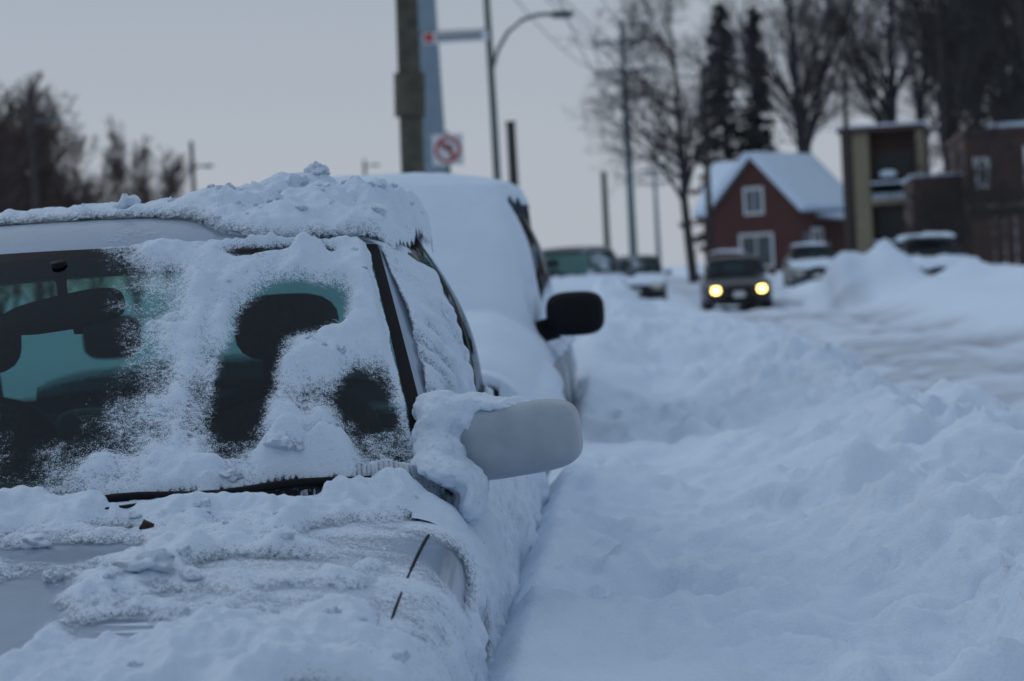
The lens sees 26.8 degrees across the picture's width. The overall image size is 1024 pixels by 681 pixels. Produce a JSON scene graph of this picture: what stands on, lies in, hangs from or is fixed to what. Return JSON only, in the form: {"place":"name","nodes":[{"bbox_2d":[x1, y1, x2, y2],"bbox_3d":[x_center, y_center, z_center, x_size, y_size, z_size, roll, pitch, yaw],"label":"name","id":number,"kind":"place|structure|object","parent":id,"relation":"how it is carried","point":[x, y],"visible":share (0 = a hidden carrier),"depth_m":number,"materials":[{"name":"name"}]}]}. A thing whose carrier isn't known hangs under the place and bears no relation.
{"place":"outdoors","nodes":[
{"label":"outdoors","id":0,"kind":"place"},
{"bbox_2d":[0,0,1009,300],"label":"sky","id":1,"kind":"structure","parent":0,"point":[260,89],"materials":[{"name":"grey"}]},
{"bbox_2d":[0,238,1023,680],"bbox_3d":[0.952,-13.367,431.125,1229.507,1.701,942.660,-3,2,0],"label":"snowy ground","id":2,"kind":"structure","parent":0,"point":[818,480],"depth_m":6.08,"materials":[{"name":"white snow"}]},
{"bbox_2d":[0,81,14,125],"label":"tree","id":3,"kind":"object","parent":2,"relation":"on","point":[1,83],"visible":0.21,"depth_m":92.76,"materials":[{"name":"plant"}]},
{"bbox_2d":[0,96,18,304],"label":"tree","id":4,"kind":"object","parent":2,"relation":"on","point":[2,103],"visible":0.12,"depth_m":91.81,"materials":[{"name":"plant"}]},
{"bbox_2d":[0,70,84,294],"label":"tree","id":5,"kind":"object","parent":2,"relation":"on","point":[46,95],"visible":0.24,"depth_m":88.52,"materials":[{"name":"plant"}]},
{"bbox_2d":[0,72,85,302],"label":"tree","id":6,"kind":"object","parent":2,"relation":"on","point":[34,293],"visible":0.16,"depth_m":87.98,"materials":[{"name":"plant"}]},
{"bbox_2d":[0,89,85,312],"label":"tree","id":7,"kind":"object","parent":2,"relation":"on","point":[10,165],"visible":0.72,"depth_m":79.92,"materials":[{"name":"black plant"}]},
{"bbox_2d":[0,97,86,307],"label":"tree","id":8,"kind":"object","parent":2,"relation":"on","point":[16,295],"visible":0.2,"depth_m":83.89,"materials":[{"name":"black plant"}]},
{"bbox_2d":[26,94,61,300],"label":"utility pole","id":9,"kind":"object","parent":2,"relation":"on","point":[35,205],"visible":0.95,"depth_m":75.72,"materials":[{"name":"grey metal"}]},
{"bbox_2d":[1,120,100,298],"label":"tree","id":10,"kind":"object","parent":2,"relation":"on","point":[49,169],"visible":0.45,"depth_m":82.02,"materials":[{"name":"plant"}]},
{"bbox_2d":[10,108,110,296],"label":"tree","id":11,"kind":"object","parent":2,"relation":"on","point":[64,152],"visible":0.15,"depth_m":86.87,"materials":[{"name":"black plant"}]},
{"bbox_2d":[48,177,108,289],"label":"tree","id":12,"kind":"object","parent":2,"relation":"on","point":[91,281],"visible":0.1,"depth_m":84.10,"materials":[{"name":"plant"}]},
{"bbox_2d":[47,143,141,290],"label":"tree","id":13,"kind":"object","parent":2,"relation":"on","point":[102,196],"visible":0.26,"depth_m":92.26,"materials":[{"name":"black plant"}]},
{"bbox_2d":[83,115,170,317],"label":"tree","id":14,"kind":"object","parent":2,"relation":"on","point":[120,174],"visible":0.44,"depth_m":92.07,"materials":[{"name":"plant"}]},
{"bbox_2d":[109,133,177,316],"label":"tree","id":15,"kind":"object","parent":2,"relation":"on","point":[144,179],"visible":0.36,"depth_m":95.08,"materials":[{"name":"black plant"}]},
{"bbox_2d":[122,144,198,287],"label":"tree","id":16,"kind":"object","parent":2,"relation":"on","point":[170,178],"visible":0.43,"depth_m":92.75,"materials":[{"name":"plant"}]},
{"bbox_2d":[189,141,213,190],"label":"utility pole","id":17,"kind":"object","parent":2,"relation":"on","point":[193,185],"visible":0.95,"depth_m":109.67,"materials":[{"name":"grey metal"}]},
{"bbox_2d":[0,161,582,680],"label":"parked car","id":18,"kind":"object","parent":2,"relation":"on","point":[304,487],"visible":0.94,"depth_m":4.17,"materials":[{"name":"silver metal"}]},
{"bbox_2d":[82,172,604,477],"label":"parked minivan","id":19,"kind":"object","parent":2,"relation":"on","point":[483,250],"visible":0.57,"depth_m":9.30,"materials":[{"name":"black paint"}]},
{"bbox_2d":[363,160,379,174],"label":"street lamp","id":20,"kind":"object","parent":2,"relation":"on","point":[364,167],"visible":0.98,"depth_m":149.60,"materials":[{"name":"grey metal"}]},
{"bbox_2d":[394,0,425,172],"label":"utility pole","id":21,"kind":"object","parent":2,"relation":"on","point":[409,93],"visible":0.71,"depth_m":29.76,"materials":[{"name":"brown wood"}]},
{"bbox_2d":[418,0,446,172],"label":"power line pylon","id":22,"kind":"object","parent":2,"relation":"on","point":[433,121],"visible":0.19,"depth_m":59.38,"materials":[{"name":"metal"}]},
{"bbox_2d":[419,28,491,43],"bbox_3d":[-1.324,-7.021,49.669,1.750,0.290,0.120,-3,2,0],"label":"street name sign","id":23,"kind":"object","parent":22,"relation":"attached to","point":[452,36],"visible":0.93,"depth_m":49.63,"materials":[{"name":"white metal"}]},
{"bbox_2d":[431,131,463,173],"bbox_3d":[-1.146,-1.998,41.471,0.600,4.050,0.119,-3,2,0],"label":"traffic sign","id":24,"kind":"object","parent":2,"relation":"on","point":[447,149],"visible":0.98,"depth_m":41.39,"materials":[{"name":"white metal"}]},
{"bbox_2d":[505,121,518,185],"bbox_3d":[0.099,-2.547,47.943,0.255,4.660,0.240,-3,2,0],"label":"wooden post","id":25,"kind":"object","parent":2,"relation":"on","point":[512,153],"visible":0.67,"depth_m":47.81,"materials":[{"name":"brown wood"}]},
{"bbox_2d":[483,0,573,179],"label":"street lamp","id":26,"kind":"object","parent":2,"relation":"on","point":[491,60],"visible":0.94,"depth_m":49.77,"materials":[{"name":"grey metal"}]},
{"bbox_2d":[542,244,636,293],"bbox_3d":[1.174,-0.970,40.338,2.332,1.687,4.839,-3,2,3],"label":"parked car","id":27,"kind":"object","parent":2,"relation":"on","point":[579,268],"visible":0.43,"depth_m":39.48,"materials":[{"name":"grey paint"}]},
{"bbox_2d":[600,172,610,247],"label":"utility pole","id":28,"kind":"object","parent":2,"relation":"on","point":[605,215],"visible":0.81,"depth_m":69.83,"materials":[{"name":"grey wood"}]},
{"bbox_2d":[594,20,651,255],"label":"power line pylon","id":29,"kind":"object","parent":2,"relation":"on","point":[632,237],"visible":0.41,"depth_m":149.51,"materials":[{"name":"metal"}]},
{"bbox_2d":[516,0,702,186],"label":"power lines","id":30,"kind":"object","parent":29,"relation":"attached to","point":[650,66],"visible":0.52,"depth_m":86.30,"materials":[{"name":"black metal"}]},
{"bbox_2d":[617,254,671,299],"bbox_3d":[3.532,-1.703,62.197,2.160,1.577,4.565,-3,2,3],"label":"parked car","id":31,"kind":"object","parent":2,"relation":"on","point":[648,281],"visible":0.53,"depth_m":60.73,"materials":[{"name":"paint"}]},
{"bbox_2d":[637,159,671,264],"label":"utility pole","id":32,"kind":"object","parent":2,"relation":"on","point":[657,229],"visible":0.73,"depth_m":249.50,"materials":[{"name":"wood"}]},
{"bbox_2d":[552,0,803,282],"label":"bare tree","id":33,"kind":"object","parent":2,"relation":"on","point":[685,175],"visible":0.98,"depth_m":84.18,"materials":[{"name":"brown plant"}]},
{"bbox_2d":[703,219,707,263],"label":"wing walls","id":34,"kind":"structure","parent":2,"relation":"on","point":[705,238],"depth_m":131.53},
{"bbox_2d":[699,152,751,216],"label":"roof snow","id":35,"kind":"structure","parent":34,"relation":"on","point":[729,176],"depth_m":128.70,"materials":[{"name":"white snow"}]},
{"bbox_2d":[699,69,713,258],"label":"utility pole","id":36,"kind":"object","parent":2,"relation":"on","point":[709,221],"visible":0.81,"depth_m":89.77,"materials":[{"name":"brown wood"}]},
{"bbox_2d":[677,2,768,254],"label":"pine tree","id":37,"kind":"object","parent":2,"relation":"on","point":[745,147],"visible":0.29,"depth_m":149.21,"materials":[{"name":"green plant"}]},
{"bbox_2d":[703,249,744,268],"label":"parked car","id":38,"kind":"object","parent":2,"relation":"on","point":[731,251],"visible":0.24,"depth_m":87.97,"materials":[{"name":"metal"}]},
{"bbox_2d":[695,255,775,310],"bbox_3d":[5.808,-1.480,56.109,2.074,1.481,4.395,-3,2,3],"label":"car","id":39,"kind":"object","parent":2,"relation":"on","point":[734,280],"visible":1,"depth_m":54.53,"materials":[{"name":"paint"}]},
{"bbox_2d":[738,7,780,155],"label":"pine tree","id":40,"kind":"object","parent":2,"relation":"on","point":[764,132],"visible":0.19,"depth_m":155.10,"materials":[{"name":"green plant"}]},
{"bbox_2d":[634,0,885,152],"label":"bare tree","id":41,"kind":"object","parent":2,"relation":"on","point":[805,90],"visible":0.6,"depth_m":144.68,"materials":[{"name":"brown plant"}]},
{"bbox_2d":[682,0,858,153],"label":"bare tree","id":42,"kind":"object","parent":2,"relation":"on","point":[806,136],"visible":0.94,"depth_m":136.86,"materials":[{"name":"brown plant"}]},
{"bbox_2d":[712,161,845,271],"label":"walls","id":43,"kind":"structure","parent":2,"relation":"on","point":[785,220],"depth_m":128.34,"materials":[{"name":"red wood"}]},
{"bbox_2d":[703,158,750,218],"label":"roof","id":44,"kind":"structure","parent":43,"relation":"on","point":[731,183],"depth_m":128.85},
{"bbox_2d":[693,161,736,216],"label":"roof","id":45,"kind":"structure","parent":44,"relation":"on","point":[719,171],"depth_m":132.50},
{"bbox_2d":[739,234,741,252],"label":"window jamb","id":46,"kind":"object","parent":43,"relation":"attached to","point":[740,242],"depth_m":128.83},
{"bbox_2d":[743,188,746,215],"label":"window jamb","id":47,"kind":"object","parent":43,"relation":"attached to","point":[744,201],"depth_m":128.52,"materials":[{"name":"white wood"}]},
{"bbox_2d":[745,187,759,189],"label":"window head","id":48,"kind":"object","parent":43,"relation":"attached to","point":[751,188],"depth_m":128.20},
{"bbox_2d":[746,189,760,212],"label":"window pane","id":49,"kind":"object","parent":43,"relation":"attached to","point":[749,201],"visible":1,"depth_m":128.27,"materials":[{"name":"glass"}]},
{"bbox_2d":[752,190,754,211],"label":"window mullion","id":50,"kind":"structure","parent":43,"relation":"attached to","point":[753,201],"depth_m":128.22},
{"bbox_2d":[747,212,760,214],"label":"window sill","id":51,"kind":"structure","parent":43,"relation":"attached to","point":[754,213],"depth_m":128.22,"materials":[{"name":"white wood"}]},
{"bbox_2d":[741,232,769,236],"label":"window head","id":52,"kind":"object","parent":43,"relation":"attached to","point":[754,234],"depth_m":128.26},
{"bbox_2d":[742,235,771,264],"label":"window pane","id":53,"kind":"object","parent":43,"relation":"attached to","point":[763,247],"visible":0.71,"depth_m":128.18,"materials":[{"name":"glass"}]},
{"bbox_2d":[760,186,763,213],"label":"window jamb","id":54,"kind":"object","parent":43,"relation":"attached to","point":[762,199],"depth_m":127.89,"materials":[{"name":"white wood"}]},
{"bbox_2d":[770,232,774,266],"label":"window jamb","id":55,"kind":"object","parent":43,"relation":"attached to","point":[772,249],"depth_m":127.70,"materials":[{"name":"white wood"}]},
{"bbox_2d":[749,151,843,210],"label":"roof snow","id":56,"kind":"structure","parent":43,"relation":"on","point":[803,181],"depth_m":129.28,"materials":[{"name":"white snow"}]},
{"bbox_2d":[749,158,843,212],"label":"roof","id":57,"kind":"structure","parent":43,"relation":"on","point":[812,211],"depth_m":127.45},
{"bbox_2d":[802,232,810,246],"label":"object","id":58,"kind":"structure","parent":43,"relation":"attached to","point":[806,237],"depth_m":127.51,"materials":[{"name":"grey"}]},
{"bbox_2d":[810,228,812,241],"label":"window jamb","id":59,"kind":"object","parent":43,"relation":"attached to","point":[811,229],"depth_m":128.11,"materials":[{"name":"white wood"}]},
{"bbox_2d":[813,230,821,245],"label":"window pane","id":60,"kind":"object","parent":43,"relation":"attached to","point":[819,235],"visible":0.36,"depth_m":128.91,"materials":[{"name":"glass"}]},
{"bbox_2d":[816,212,843,217],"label":"porch snow","id":61,"kind":"structure","parent":43,"relation":"attached to","point":[833,214],"depth_m":128.39,"materials":[{"name":"white snow"}]},
{"bbox_2d":[816,216,843,220],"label":"porch roof","id":62,"kind":"structure","parent":43,"relation":"attached to","point":[829,218],"depth_m":128.40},
{"bbox_2d":[782,242,834,286],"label":"parked car","id":63,"kind":"object","parent":2,"relation":"on","point":[801,265],"visible":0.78,"depth_m":75.00,"materials":[{"name":"grey paint"}]},
{"bbox_2d":[841,72,854,251],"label":"utility pole","id":64,"kind":"object","parent":2,"relation":"on","point":[850,220],"visible":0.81,"depth_m":91.74,"materials":[{"name":"brown wood"}]},
{"bbox_2d":[840,134,856,251],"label":"brick pier","id":65,"kind":"structure","parent":2,"relation":"on","point":[844,188],"depth_m":105.04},
{"bbox_2d":[852,133,874,253],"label":"tan column","id":66,"kind":"structure","parent":2,"relation":"on","point":[863,190],"depth_m":104.77,"materials":[{"name":"paint"}]},
{"bbox_2d":[779,0,1013,136],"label":"bare tree","id":67,"kind":"object","parent":2,"relation":"on","point":[870,91],"visible":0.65,"depth_m":139.77,"materials":[{"name":"brown plant"}]},
{"bbox_2d":[869,129,929,244],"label":"building","id":68,"kind":"structure","parent":2,"relation":"on","point":[893,141],"depth_m":105.54,"materials":[{"name":"brown brick"}]},
{"bbox_2d":[836,123,931,134],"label":"parapet","id":69,"kind":"structure","parent":68,"relation":"on","point":[904,127],"depth_m":104.27,"materials":[{"name":"beige concrete"}]},
{"bbox_2d":[837,121,930,129],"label":"roof snow","id":70,"kind":"structure","parent":69,"relation":"on","point":[883,124],"depth_m":104.19,"materials":[{"name":"white snow"}]},
{"bbox_2d":[878,209,904,245],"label":"balcony window","id":71,"kind":"structure","parent":68,"relation":"attached to","point":[884,226],"depth_m":105.60,"materials":[{"name":"black glass"}]},
{"bbox_2d":[875,151,910,191],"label":"balcony window","id":72,"kind":"structure","parent":68,"relation":"attached to","point":[897,161],"depth_m":105.41,"materials":[{"name":"black glass"}]},
{"bbox_2d":[915,129,924,173],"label":"tan column","id":73,"kind":"structure","parent":2,"relation":"on","point":[918,132],"depth_m":104.02,"materials":[{"name":"paint"}]},
{"bbox_2d":[871,198,903,204],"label":"balcony slab","id":74,"kind":"structure","parent":73,"relation":"attached to","point":[886,201],"depth_m":104.35,"materials":[{"name":"grey concrete"}]},
{"bbox_2d":[880,176,896,191],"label":"covered grill","id":75,"kind":"object","parent":74,"relation":"on","point":[885,179],"visible":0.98,"depth_m":104.52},
{"bbox_2d":[879,170,896,176],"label":"snow","id":76,"kind":"structure","parent":75,"relation":"on","point":[888,173],"depth_m":104.49,"materials":[{"name":"white snow"}]},
{"label":"baluster","id":77,"kind":"object","parent":74,"relation":"on","visible":0},
{"bbox_2d":[871,183,901,185],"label":"balcony rail","id":78,"kind":"object","parent":77,"relation":"on","point":[885,184],"visible":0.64,"depth_m":104.29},
{"bbox_2d":[870,181,901,183],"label":"rail snow","id":79,"kind":"structure","parent":78,"relation":"on","point":[886,182],"depth_m":104.25,"materials":[{"name":"white snow"}]},
{"bbox_2d":[851,0,1004,120],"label":"bare tree","id":80,"kind":"object","parent":2,"relation":"on","point":[922,113],"visible":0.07,"depth_m":152.27,"materials":[{"name":"brown plant"}]},
{"bbox_2d":[833,0,1023,171],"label":"bare tree","id":81,"kind":"object","parent":2,"relation":"on","point":[943,71],"visible":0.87,"depth_m":110.89,"materials":[{"name":"brown plant"}]},
{"bbox_2d":[873,117,991,241],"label":"bare bush","id":82,"kind":"object","parent":2,"relation":"on","point":[923,217],"visible":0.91,"depth_m":81.64,"materials":[{"name":"brown plant"}]},
{"bbox_2d":[903,176,965,254],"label":"wing","id":83,"kind":"structure","parent":2,"relation":"on","point":[911,187],"depth_m":86.05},
{"bbox_2d":[866,1,1009,165],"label":"bare tree","id":84,"kind":"object","parent":2,"relation":"on","point":[911,106],"visible":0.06,"depth_m":150.32,"materials":[{"name":"brown plant"}]},
{"bbox_2d":[895,232,981,276],"bbox_3d":[10.078,-1.793,52.087,2.052,1.677,4.337,-3,2,-4],"label":"parked car","id":85,"kind":"object","parent":2,"relation":"on","point":[930,258],"visible":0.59,"depth_m":51.42,"materials":[{"name":"paint"}]},
{"bbox_2d":[874,0,1023,125],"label":"bare tree","id":86,"kind":"object","parent":2,"relation":"on","point":[989,116],"visible":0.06,"depth_m":145.07,"materials":[{"name":"brown plant"}]},
{"bbox_2d":[897,5,1009,153],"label":"bare tree","id":87,"kind":"object","parent":2,"relation":"on","point":[935,107],"visible":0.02,"depth_m":160.81,"materials":[{"name":"brown plant"}]},
{"bbox_2d":[885,0,1023,118],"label":"bare tree","id":88,"kind":"object","parent":2,"relation":"on","point":[1009,97],"visible":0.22,"depth_m":114.97,"materials":[{"name":"brown plant"}]},
{"bbox_2d":[893,91,1023,255],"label":"bare bush","id":89,"kind":"object","parent":2,"relation":"on","point":[975,173],"visible":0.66,"depth_m":80.57,"materials":[{"name":"brown plant"}]},
{"bbox_2d":[916,0,1023,162],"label":"bare tree","id":90,"kind":"object","parent":2,"relation":"on","point":[1015,86],"visible":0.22,"depth_m":125.61,"materials":[{"name":"brown plant"}]},
{"bbox_2d":[930,0,1023,80],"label":"bare tree","id":91,"kind":"object","parent":2,"relation":"on","point":[1017,7],"visible":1,"depth_m":104.30,"materials":[{"name":"brown plant"}]},
{"bbox_2d":[935,145,1022,261],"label":"bare bush","id":92,"kind":"object","parent":2,"relation":"on","point":[966,195],"visible":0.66,"depth_m":77.81,"materials":[{"name":"brown plant"}]},
{"bbox_2d":[948,132,1023,260],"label":"walls","id":93,"kind":"structure","parent":2,"relation":"on","point":[965,142],"depth_m":83.70,"materials":[{"name":"brown brick"}]},
{"bbox_2d":[973,158,978,188],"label":"window jamb","id":94,"kind":"object","parent":93,"relation":"attached to","point":[976,168],"depth_m":83.73,"materials":[{"name":"white wood"}]},
{"bbox_2d":[978,161,985,182],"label":"window pane","id":95,"kind":"object","parent":93,"relation":"attached to","point":[983,162],"visible":0.07,"depth_m":83.74,"materials":[{"name":"black glass"}]},
{"bbox_2d":[945,126,1023,148],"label":"parapet","id":96,"kind":"structure","parent":93,"relation":"on","point":[955,138],"depth_m":83.65,"materials":[{"name":"brown brick"}]},
{"bbox_2d":[985,157,989,187],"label":"window jamb","id":97,"kind":"object","parent":93,"relation":"attached to","point":[987,185],"depth_m":83.67,"materials":[{"name":"white wood"}]},
{"bbox_2d":[975,202,1023,207],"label":"belt course","id":98,"kind":"object","parent":93,"relation":"attached to","point":[1003,205],"depth_m":83.63,"materials":[{"name":"beige paint"}]},
{"bbox_2d":[960,130,1023,257],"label":"bare bush","id":99,"kind":"object","parent":2,"relation":"on","point":[1018,197],"visible":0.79,"depth_m":76.23,"materials":[{"name":"brown plant"}]},
{"bbox_2d":[972,215,1023,265],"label":"wooden fence","id":100,"kind":"object","parent":2,"relation":"on","point":[1000,239],"visible":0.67,"depth_m":59.82,"materials":[{"name":"brown wood"}]},
{"bbox_2d":[872,192,902,199],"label":"balcony snow","id":101,"kind":"structure","parent":0,"point":[897,195],"depth_m":104.41,"materials":[{"name":"white snow"}]},
{"bbox_2d":[902,172,962,183],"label":"snow","id":102,"kind":"structure","parent":0,"point":[922,175],"depth_m":86.03,"materials":[{"name":"white snow"}]},
{"bbox_2d":[986,121,1023,127],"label":"roof snow","id":103,"kind":"structure","parent":0,"point":[1011,124],"depth_m":83.67,"materials":[{"name":"white snow"}]},
{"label":"balcony rail","id":104,"kind":"object","parent":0,"visible":0},
{"bbox_2d":[873,240,904,242],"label":"rail snow","id":105,"kind":"structure","parent":104,"relation":"on","point":[889,241],"depth_m":104.31,"materials":[{"name":"white snow"}]}
]}

